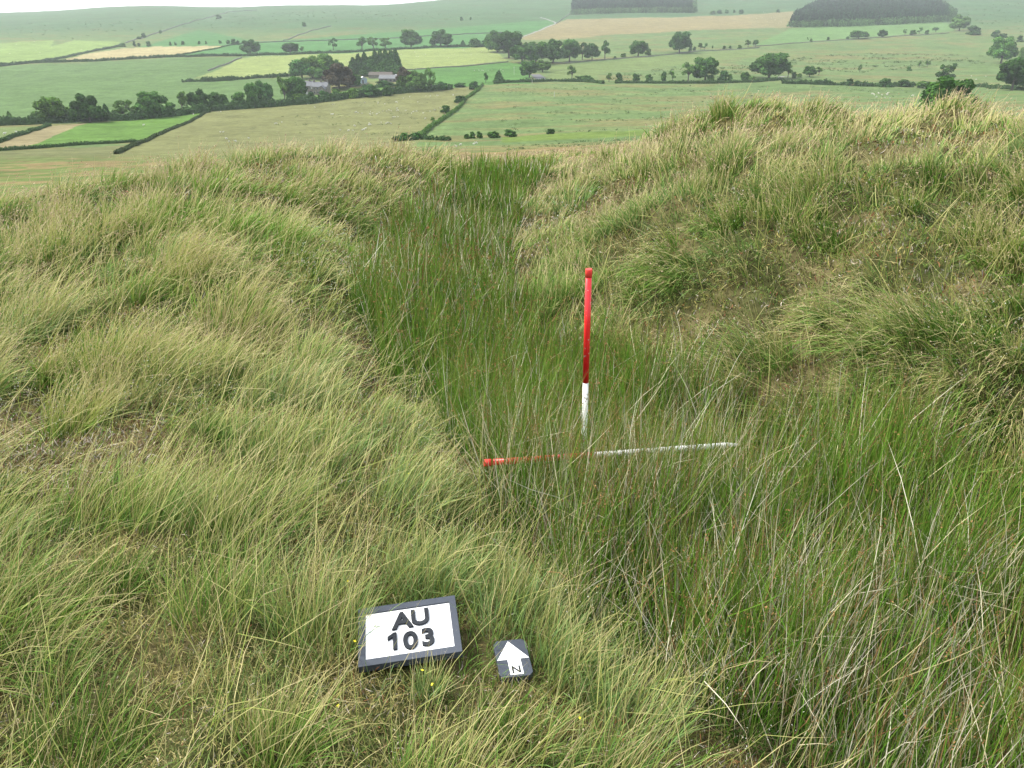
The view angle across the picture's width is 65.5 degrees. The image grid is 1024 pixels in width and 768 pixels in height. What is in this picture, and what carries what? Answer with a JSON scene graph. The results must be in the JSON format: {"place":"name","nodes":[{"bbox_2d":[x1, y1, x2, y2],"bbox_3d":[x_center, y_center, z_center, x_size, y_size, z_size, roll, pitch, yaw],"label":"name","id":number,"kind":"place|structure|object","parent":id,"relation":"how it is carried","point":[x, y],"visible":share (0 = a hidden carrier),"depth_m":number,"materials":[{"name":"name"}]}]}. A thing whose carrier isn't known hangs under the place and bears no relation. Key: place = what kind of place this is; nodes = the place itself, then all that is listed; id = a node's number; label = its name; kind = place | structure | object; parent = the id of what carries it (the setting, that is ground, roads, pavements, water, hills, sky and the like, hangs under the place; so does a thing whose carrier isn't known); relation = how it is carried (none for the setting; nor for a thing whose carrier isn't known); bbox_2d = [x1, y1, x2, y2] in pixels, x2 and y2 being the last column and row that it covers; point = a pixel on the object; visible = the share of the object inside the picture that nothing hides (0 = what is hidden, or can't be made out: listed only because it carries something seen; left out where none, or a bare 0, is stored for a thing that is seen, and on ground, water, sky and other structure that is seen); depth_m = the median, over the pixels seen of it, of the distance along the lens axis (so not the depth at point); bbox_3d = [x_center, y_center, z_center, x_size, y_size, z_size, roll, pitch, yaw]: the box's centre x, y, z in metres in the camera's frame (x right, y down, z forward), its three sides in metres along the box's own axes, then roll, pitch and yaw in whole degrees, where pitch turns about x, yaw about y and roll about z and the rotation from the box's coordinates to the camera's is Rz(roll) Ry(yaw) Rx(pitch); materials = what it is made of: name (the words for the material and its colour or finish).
{"place":"outdoors","nodes":[
{"label":"outdoors","id":0,"kind":"place"},
{"bbox_2d":[0,0,434,12],"label":"sky","id":1,"kind":"structure","parent":0,"point":[6,6],"materials":[{"name":"white"}]},
{"bbox_2d":[0,106,1023,767],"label":"hillside","id":2,"kind":"structure","parent":0,"point":[750,296],"depth_m":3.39,"materials":[{"name":"plant"}]},
{"bbox_2d":[358,595,462,672],"bbox_3d":[-0.294,0.708,2.271,0.285,0.026,0.213,-6,31,-7],"label":"site board","id":3,"kind":"object","parent":2,"relation":"on","point":[441,633],"visible":0.97,"depth_m":2.25,"materials":[{"name":"plastic"}]},
{"bbox_2d":[353,147,562,334],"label":"ditch rushes","id":4,"kind":"object","parent":2,"relation":"on","point":[449,225],"visible":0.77,"depth_m":9.26,"materials":[{"name":"green plant"}]},
{"bbox_2d":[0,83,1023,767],"bbox_3d":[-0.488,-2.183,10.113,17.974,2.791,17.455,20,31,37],"label":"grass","id":5,"kind":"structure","parent":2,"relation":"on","point":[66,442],"depth_m":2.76,"materials":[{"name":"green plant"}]},
{"bbox_2d":[0,80,1023,371],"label":"bank grass","id":6,"kind":"structure","parent":2,"relation":"on","point":[290,232],"depth_m":7.89,"materials":[{"name":"plant"}]},
{"bbox_2d":[0,169,1023,755],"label":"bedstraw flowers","id":7,"kind":"object","parent":2,"relation":"on","point":[472,433],"visible":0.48,"depth_m":3.96,"materials":[{"name":"white plant"}]},
{"bbox_2d":[493,639,532,682],"bbox_3d":[0.002,0.781,2.252,0.094,0.023,0.132,-3,30,-11],"label":"arrow","id":8,"kind":"object","parent":2,"relation":"on","point":[512,654],"visible":0.98,"depth_m":2.24,"materials":[{"name":"plastic"}]},
{"bbox_2d":[337,206,1023,767],"bbox_3d":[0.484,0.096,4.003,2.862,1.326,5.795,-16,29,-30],"label":"rushes","id":9,"kind":"object","parent":2,"relation":"on","point":[651,508],"visible":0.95,"depth_m":2.92,"materials":[{"name":"green plant"}]},
{"bbox_2d":[581,268,591,479],"bbox_3d":[0.315,0.011,3.412,0.028,1.040,0.028,-1,24,0],"label":"ranging rod","id":10,"kind":"object","parent":9,"relation":"in","point":[587,312],"visible":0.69,"depth_m":3.31,"materials":[{"name":"red wood"}]},
{"bbox_2d":[484,442,736,466],"bbox_3d":[0.431,0.283,3.248,1.139,0.028,0.028,-2,24,-18],"label":"ranging rod","id":11,"kind":"object","parent":9,"relation":"on","point":[487,461],"visible":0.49,"depth_m":3.21,"materials":[{"name":"white wood"}]},
{"bbox_2d":[0,27,1023,194],"bbox_3d":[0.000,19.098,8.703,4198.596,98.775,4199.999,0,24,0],"label":"fields","id":12,"kind":"structure","parent":0,"point":[487,107],"depth_m":802.75,"materials":[{"name":"green plant"}]},
{"bbox_2d":[0,123,51,142],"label":"hedge","id":13,"kind":"object","parent":12,"relation":"on","point":[20,133],"visible":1,"depth_m":424.86,"materials":[{"name":"green plant"}]},
{"bbox_2d":[32,96,70,118],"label":"tree","id":14,"kind":"object","parent":12,"relation":"on","point":[49,106],"visible":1,"depth_m":517.07,"materials":[{"name":"green plant"}]},
{"bbox_2d":[0,44,119,66],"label":"hedge","id":15,"kind":"object","parent":12,"relation":"on","point":[70,55],"visible":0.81,"depth_m":1321.32,"materials":[{"name":"green plant"}]},
{"bbox_2d":[0,138,136,150],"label":"hedge","id":16,"kind":"object","parent":12,"relation":"on","point":[25,147],"visible":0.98,"depth_m":354.32,"materials":[{"name":"green plant"}]},
{"bbox_2d":[69,93,107,121],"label":"tree","id":17,"kind":"object","parent":12,"relation":"on","point":[82,106],"visible":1,"depth_m":514.49,"materials":[{"name":"green plant"}]},
{"bbox_2d":[0,103,210,125],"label":"hedge","id":18,"kind":"object","parent":12,"relation":"on","point":[115,116],"visible":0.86,"depth_m":532.84,"materials":[{"name":"green plant"}]},
{"bbox_2d":[112,99,135,113],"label":"tree","id":19,"kind":"object","parent":12,"relation":"on","point":[120,109],"visible":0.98,"depth_m":537.24,"materials":[{"name":"green plant"}]},
{"bbox_2d":[0,52,257,63],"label":"hedge","id":20,"kind":"object","parent":12,"relation":"on","point":[128,57],"visible":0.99,"depth_m":1254.22,"materials":[{"name":"green plant"}]},
{"bbox_2d":[134,91,167,112],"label":"tree","id":21,"kind":"object","parent":12,"relation":"on","point":[149,102],"visible":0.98,"depth_m":552.61,"materials":[{"name":"green plant"}]},
{"bbox_2d":[113,110,211,153],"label":"hedge","id":22,"kind":"object","parent":12,"relation":"on","point":[120,150],"visible":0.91,"depth_m":406.91,"materials":[{"name":"green plant"}]},
{"bbox_2d":[176,91,187,108],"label":"tree","id":23,"kind":"object","parent":12,"relation":"on","point":[183,99],"visible":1,"depth_m":596.11,"materials":[{"name":"green plant"}]},
{"bbox_2d":[186,88,209,107],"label":"tree","id":24,"kind":"object","parent":12,"relation":"on","point":[199,96],"visible":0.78,"depth_m":606.07,"materials":[{"name":"green plant"}]},
{"bbox_2d":[160,43,241,57],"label":"hedge","id":25,"kind":"object","parent":12,"relation":"on","point":[204,49],"visible":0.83,"depth_m":1403.08,"materials":[{"name":"green plant"}]},
{"bbox_2d":[208,91,229,106],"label":"tree","id":26,"kind":"object","parent":12,"relation":"on","point":[216,98],"visible":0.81,"depth_m":629.66,"materials":[{"name":"green plant"}]},
{"bbox_2d":[181,72,294,81],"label":"hedge","id":27,"kind":"object","parent":12,"relation":"on","point":[225,78],"visible":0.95,"depth_m":923.65,"materials":[{"name":"green plant"}]},
{"bbox_2d":[231,92,244,102],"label":"bush","id":28,"kind":"object","parent":12,"relation":"on","point":[238,96],"visible":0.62,"depth_m":634.73,"materials":[{"name":"green plant"}]},
{"bbox_2d":[239,39,260,52],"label":"tree","id":29,"kind":"object","parent":12,"relation":"on","point":[250,45],"visible":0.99,"depth_m":1311.24,"materials":[{"name":"green plant"}]},
{"bbox_2d":[243,82,262,101],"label":"tree","id":30,"kind":"object","parent":12,"relation":"on","point":[252,92],"visible":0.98,"depth_m":639.37,"materials":[{"name":"green plant"}]},
{"bbox_2d":[255,80,272,99],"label":"tree","id":31,"kind":"object","parent":12,"relation":"on","point":[267,91],"visible":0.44,"depth_m":653.00,"materials":[{"name":"green plant"}]},
{"bbox_2d":[276,76,289,98],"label":"tree","id":32,"kind":"object","parent":12,"relation":"on","point":[284,89],"visible":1,"depth_m":668.66,"materials":[{"name":"green plant"}]},
{"bbox_2d":[281,42,298,51],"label":"tree","id":33,"kind":"object","parent":12,"relation":"on","point":[289,47],"visible":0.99,"depth_m":1299.37,"materials":[{"name":"green plant"}]},
{"bbox_2d":[284,76,307,97],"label":"tree","id":34,"kind":"object","parent":12,"relation":"on","point":[296,85],"visible":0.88,"depth_m":669.93,"materials":[{"name":"green plant"}]},
{"bbox_2d":[288,59,311,78],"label":"tree","id":35,"kind":"object","parent":12,"relation":"on","point":[297,67],"visible":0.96,"depth_m":917.96,"materials":[{"name":"green plant"}]},
{"bbox_2d":[300,55,326,77],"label":"tree","id":36,"kind":"object","parent":12,"relation":"on","point":[314,61],"visible":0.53,"depth_m":926.15,"materials":[{"name":"green plant"}]},
{"bbox_2d":[305,79,330,94],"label":"farmhouse","id":37,"kind":"object","parent":12,"relation":"on","point":[314,87],"visible":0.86,"depth_m":757.35,"materials":[{"name":"stone"}]},
{"bbox_2d":[313,65,328,79],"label":"tree","id":38,"kind":"object","parent":12,"relation":"on","point":[318,71],"visible":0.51,"depth_m":913.27,"materials":[{"name":"green plant"}]},
{"bbox_2d":[317,53,332,63],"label":"tree","id":39,"kind":"object","parent":12,"relation":"on","point":[327,57],"visible":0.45,"depth_m":941.96,"materials":[{"name":"green plant"}]},
{"bbox_2d":[209,83,453,110],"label":"hedge","id":40,"kind":"object","parent":12,"relation":"on","point":[301,100],"visible":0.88,"depth_m":663.99,"materials":[{"name":"green plant"}]},
{"bbox_2d":[322,63,355,88],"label":"tree","id":41,"kind":"object","parent":12,"relation":"on","point":[336,74],"visible":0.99,"depth_m":795.59,"materials":[{"name":"brown plant"}]},
{"bbox_2d":[348,57,357,74],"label":"conifer tree","id":42,"kind":"object","parent":12,"relation":"on","point":[352,66],"visible":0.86,"depth_m":988.71,"materials":[{"name":"green plant"}]},
{"bbox_2d":[348,88,358,98],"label":"bush","id":43,"kind":"object","parent":12,"relation":"on","point":[353,94],"visible":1,"depth_m":701.96,"materials":[{"name":"green plant"}]},
{"bbox_2d":[355,53,362,73],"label":"conifer tree","id":44,"kind":"object","parent":12,"relation":"on","point":[358,61],"visible":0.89,"depth_m":990.19,"materials":[{"name":"green plant"}]},
{"bbox_2d":[257,44,469,55],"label":"hedge","id":45,"kind":"object","parent":12,"relation":"on","point":[350,51],"visible":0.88,"depth_m":1343.26,"materials":[{"name":"green plant"}]},
{"bbox_2d":[358,64,373,76],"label":"conifer tree","id":46,"kind":"object","parent":12,"relation":"on","point":[366,69],"visible":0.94,"depth_m":966.92,"materials":[{"name":"green plant"}]},
{"bbox_2d":[361,84,379,96],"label":"bush","id":47,"kind":"object","parent":12,"relation":"on","point":[369,89],"visible":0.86,"depth_m":713.50,"materials":[{"name":"green plant"}]},
{"bbox_2d":[259,32,500,42],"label":"stone wall","id":48,"kind":"structure","parent":12,"relation":"on","point":[355,39],"depth_m":1618.05,"materials":[{"name":"grey stone"}]},
{"bbox_2d":[368,72,393,77],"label":"brown barn","id":49,"kind":"structure","parent":12,"relation":"on","point":[373,74],"depth_m":937.65,"materials":[{"name":"stone"}]},
{"bbox_2d":[373,60,390,71],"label":"conifer tree","id":50,"kind":"object","parent":12,"relation":"on","point":[382,66],"visible":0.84,"depth_m":978.91,"materials":[{"name":"green plant"}]},
{"bbox_2d":[378,75,396,81],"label":"long barn","id":51,"kind":"structure","parent":12,"relation":"on","point":[390,78],"depth_m":861.41,"materials":[{"name":"stone"}]},
{"bbox_2d":[382,85,393,95],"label":"bush","id":52,"kind":"object","parent":12,"relation":"on","point":[388,91],"visible":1,"depth_m":722.80,"materials":[{"name":"green plant"}]},
{"bbox_2d":[387,60,398,74],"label":"conifer tree","id":53,"kind":"object","parent":12,"relation":"on","point":[393,67],"visible":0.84,"depth_m":989.19,"materials":[{"name":"green plant"}]},
{"bbox_2d":[393,49,402,66],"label":"conifer tree","id":54,"kind":"object","parent":12,"relation":"on","point":[397,58],"visible":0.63,"depth_m":1006.98,"materials":[{"name":"green plant"}]},
{"bbox_2d":[395,75,407,87],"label":"bush","id":55,"kind":"object","parent":12,"relation":"on","point":[402,81],"visible":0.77,"depth_m":756.95,"materials":[{"name":"green plant"}]},
{"bbox_2d":[395,67,411,80],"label":"tree","id":56,"kind":"object","parent":12,"relation":"on","point":[402,71],"visible":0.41,"depth_m":807.96,"materials":[{"name":"green plant"}]},
{"bbox_2d":[399,29,422,46],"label":"tree","id":57,"kind":"object","parent":12,"relation":"on","point":[410,37],"visible":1,"depth_m":1398.77,"materials":[{"name":"green plant"}]},
{"bbox_2d":[405,70,426,88],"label":"tree","id":58,"kind":"object","parent":12,"relation":"on","point":[416,79],"visible":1,"depth_m":751.33,"materials":[{"name":"green plant"}]},
{"bbox_2d":[392,132,451,140],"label":"hedge","id":59,"kind":"object","parent":12,"relation":"on","point":[440,138],"visible":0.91,"depth_m":368.07,"materials":[{"name":"green plant"}]},
{"bbox_2d":[424,67,435,85],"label":"tree","id":60,"kind":"object","parent":12,"relation":"on","point":[430,73],"visible":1,"depth_m":759.90,"materials":[{"name":"green plant"}]},
{"bbox_2d":[428,29,452,44],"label":"tree","id":61,"kind":"object","parent":12,"relation":"on","point":[440,36],"visible":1,"depth_m":1404.68,"materials":[{"name":"green plant"}]},
{"bbox_2d":[418,82,483,134],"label":"hedge","id":62,"kind":"object","parent":12,"relation":"on","point":[429,127],"visible":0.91,"depth_m":535.69,"materials":[{"name":"green plant"}]},
{"bbox_2d":[407,61,507,69],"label":"stone wall","id":63,"kind":"structure","parent":12,"relation":"on","point":[457,66],"depth_m":1087.44,"materials":[{"name":"grey stone"}]},
{"bbox_2d":[468,38,481,46],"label":"bush","id":64,"kind":"object","parent":12,"relation":"on","point":[475,42],"visible":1,"depth_m":1391.60,"materials":[{"name":"green plant"}]},
{"bbox_2d":[483,30,502,51],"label":"tree","id":65,"kind":"object","parent":12,"relation":"on","point":[490,41],"visible":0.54,"depth_m":1301.91,"materials":[{"name":"green plant"}]},
{"bbox_2d":[493,30,522,57],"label":"tree","id":66,"kind":"object","parent":12,"relation":"on","point":[506,40],"visible":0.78,"depth_m":1170.78,"materials":[{"name":"green plant"}]},
{"bbox_2d":[7,3,1023,151],"bbox_3d":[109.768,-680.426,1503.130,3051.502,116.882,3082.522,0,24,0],"label":"scrub","id":67,"kind":"object","parent":12,"relation":"on","point":[734,71],"visible":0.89,"depth_m":972.90,"materials":[{"name":"green plant"}]},
{"bbox_2d":[509,42,528,60],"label":"tree","id":68,"kind":"object","parent":12,"relation":"on","point":[516,52],"visible":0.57,"depth_m":1111.93,"materials":[{"name":"green plant"}]},
{"bbox_2d":[519,60,538,77],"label":"tree","id":69,"kind":"object","parent":12,"relation":"on","point":[529,68],"visible":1,"depth_m":906.82,"materials":[{"name":"green plant"}]},
{"bbox_2d":[524,41,550,61],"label":"tree","id":70,"kind":"object","parent":12,"relation":"on","point":[534,50],"visible":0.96,"depth_m":1096.35,"materials":[{"name":"green plant"}]},
{"bbox_2d":[536,59,550,71],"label":"tree","id":71,"kind":"object","parent":12,"relation":"on","point":[544,65],"visible":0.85,"depth_m":991.33,"materials":[{"name":"green plant"}]},
{"bbox_2d":[493,78,604,83],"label":"hedge","id":72,"kind":"object","parent":12,"relation":"on","point":[548,80],"visible":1,"depth_m":850.27,"materials":[{"name":"green plant"}]},
{"bbox_2d":[546,38,565,62],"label":"tree","id":73,"kind":"object","parent":12,"relation":"on","point":[556,51],"visible":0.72,"depth_m":1119.59,"materials":[{"name":"green plant"}]},
{"bbox_2d":[561,39,580,61],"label":"tree","id":74,"kind":"object","parent":12,"relation":"on","point":[572,47],"visible":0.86,"depth_m":1144.44,"materials":[{"name":"green plant"}]},
{"bbox_2d":[584,43,600,59],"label":"tree","id":75,"kind":"object","parent":12,"relation":"on","point":[592,50],"visible":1,"depth_m":1156.44,"materials":[{"name":"green plant"}]},
{"bbox_2d":[601,40,610,58],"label":"tree","id":76,"kind":"object","parent":12,"relation":"on","point":[605,48],"visible":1,"depth_m":1164.17,"materials":[{"name":"green plant"}]},
{"bbox_2d":[629,40,648,55],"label":"tree","id":77,"kind":"object","parent":12,"relation":"on","point":[638,47],"visible":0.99,"depth_m":1196.98,"materials":[{"name":"green plant"}]},
{"bbox_2d":[554,47,759,62],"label":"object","id":78,"kind":"structure","parent":12,"relation":"on","point":[657,55],"depth_m":1230.12,"materials":[{"name":"grey stone"}]},
{"bbox_2d":[668,31,692,52],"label":"tree","id":79,"kind":"object","parent":12,"relation":"on","point":[680,40],"visible":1,"depth_m":1266.63,"materials":[{"name":"green plant"}]},
{"bbox_2d":[681,62,694,80],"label":"tree","id":80,"kind":"object","parent":12,"relation":"on","point":[689,68],"visible":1,"depth_m":846.88,"materials":[{"name":"green plant"}]},
{"bbox_2d":[614,77,782,83],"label":"hedge","id":81,"kind":"object","parent":12,"relation":"on","point":[705,81],"visible":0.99,"depth_m":826.21,"materials":[{"name":"green plant"}]},
{"bbox_2d":[692,57,718,79],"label":"tree","id":82,"kind":"object","parent":12,"relation":"on","point":[703,67],"visible":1,"depth_m":844.21,"materials":[{"name":"green plant"}]},
{"bbox_2d":[717,70,728,80],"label":"bush","id":83,"kind":"object","parent":12,"relation":"on","point":[724,74],"visible":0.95,"depth_m":847.16,"materials":[{"name":"green plant"}]},
{"bbox_2d":[749,52,790,77],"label":"tree","id":84,"kind":"object","parent":12,"relation":"on","point":[770,64],"visible":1,"depth_m":865.85,"materials":[{"name":"green plant"}]},
{"bbox_2d":[802,65,816,76],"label":"tree","id":85,"kind":"object","parent":12,"relation":"on","point":[809,70],"visible":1,"depth_m":892.08,"materials":[{"name":"green plant"}]},
{"bbox_2d":[781,78,915,86],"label":"hedge","id":86,"kind":"object","parent":12,"relation":"on","point":[831,82],"visible":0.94,"depth_m":793.91,"materials":[{"name":"green plant"}]},
{"bbox_2d":[756,32,948,45],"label":"stone wall","id":87,"kind":"structure","parent":12,"relation":"on","point":[852,39],"depth_m":1551.44,"materials":[{"name":"grey stone"}]},
{"bbox_2d":[849,30,869,38],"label":"tree","id":88,"kind":"object","parent":12,"relation":"on","point":[857,33],"visible":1,"depth_m":1548.60,"materials":[{"name":"green plant"}]},
{"bbox_2d":[878,78,894,86],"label":"bush","id":89,"kind":"object","parent":12,"relation":"on","point":[884,82],"visible":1,"depth_m":761.04,"materials":[{"name":"green plant"}]},
{"bbox_2d":[935,64,955,77],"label":"tree","id":90,"kind":"object","parent":12,"relation":"on","point":[949,68],"visible":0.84,"depth_m":796.96,"materials":[{"name":"green plant"}]},
{"bbox_2d":[918,75,981,110],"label":"thorn bush","id":91,"kind":"object","parent":12,"relation":"on","point":[948,83],"visible":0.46,"depth_m":326.88,"materials":[{"name":"green plant"}]},
{"bbox_2d":[965,25,981,34],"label":"bush","id":92,"kind":"object","parent":12,"relation":"on","point":[974,29],"visible":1,"depth_m":1624.85,"materials":[{"name":"green plant"}]},
{"bbox_2d":[975,82,1023,89],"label":"hedge","id":93,"kind":"object","parent":12,"relation":"on","point":[996,86],"visible":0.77,"depth_m":721.33,"materials":[{"name":"green plant"}]},
{"bbox_2d":[986,36,1018,62],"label":"tree","id":94,"kind":"object","parent":12,"relation":"on","point":[1003,48],"visible":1,"depth_m":1090.86,"materials":[{"name":"green plant"}]},
{"bbox_2d":[996,57,1023,90],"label":"tree","id":95,"kind":"object","parent":12,"relation":"on","point":[1011,72],"visible":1,"depth_m":678.09,"materials":[{"name":"green plant"}]},
{"bbox_2d":[0,0,1023,41],"bbox_3d":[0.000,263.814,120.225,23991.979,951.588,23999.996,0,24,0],"label":"hills","id":96,"kind":"structure","parent":0,"point":[528,13],"depth_m":2275.34,"materials":[{"name":"green plant"}]},
{"bbox_2d":[125,10,251,42],"bbox_3d":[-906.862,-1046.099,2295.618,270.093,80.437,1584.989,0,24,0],"label":"stone wall","id":97,"kind":"structure","parent":96,"relation":"on","point":[182,24],"depth_m":2137.29,"materials":[{"name":"grey stone"}]},
{"bbox_2d":[570,0,697,14],"bbox_3d":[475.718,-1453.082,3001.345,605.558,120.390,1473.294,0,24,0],"label":"conifer wood","id":98,"kind":"object","parent":96,"relation":"on","point":[621,6],"visible":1,"depth_m":2441.98,"materials":[{"name":"green plant"}]},
{"bbox_2d":[787,0,957,26],"bbox_3d":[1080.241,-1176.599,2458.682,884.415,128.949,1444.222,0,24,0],"label":"plantation","id":99,"kind":"object","parent":96,"relation":"on","point":[837,13],"visible":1,"depth_m":2029.54,"materials":[{"name":"green plant"}]},
{"bbox_2d":[948,14,970,30],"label":"tree","id":100,"kind":"object","parent":96,"relation":"on","point":[958,21],"visible":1,"depth_m":1712.28,"materials":[{"name":"green plant"}]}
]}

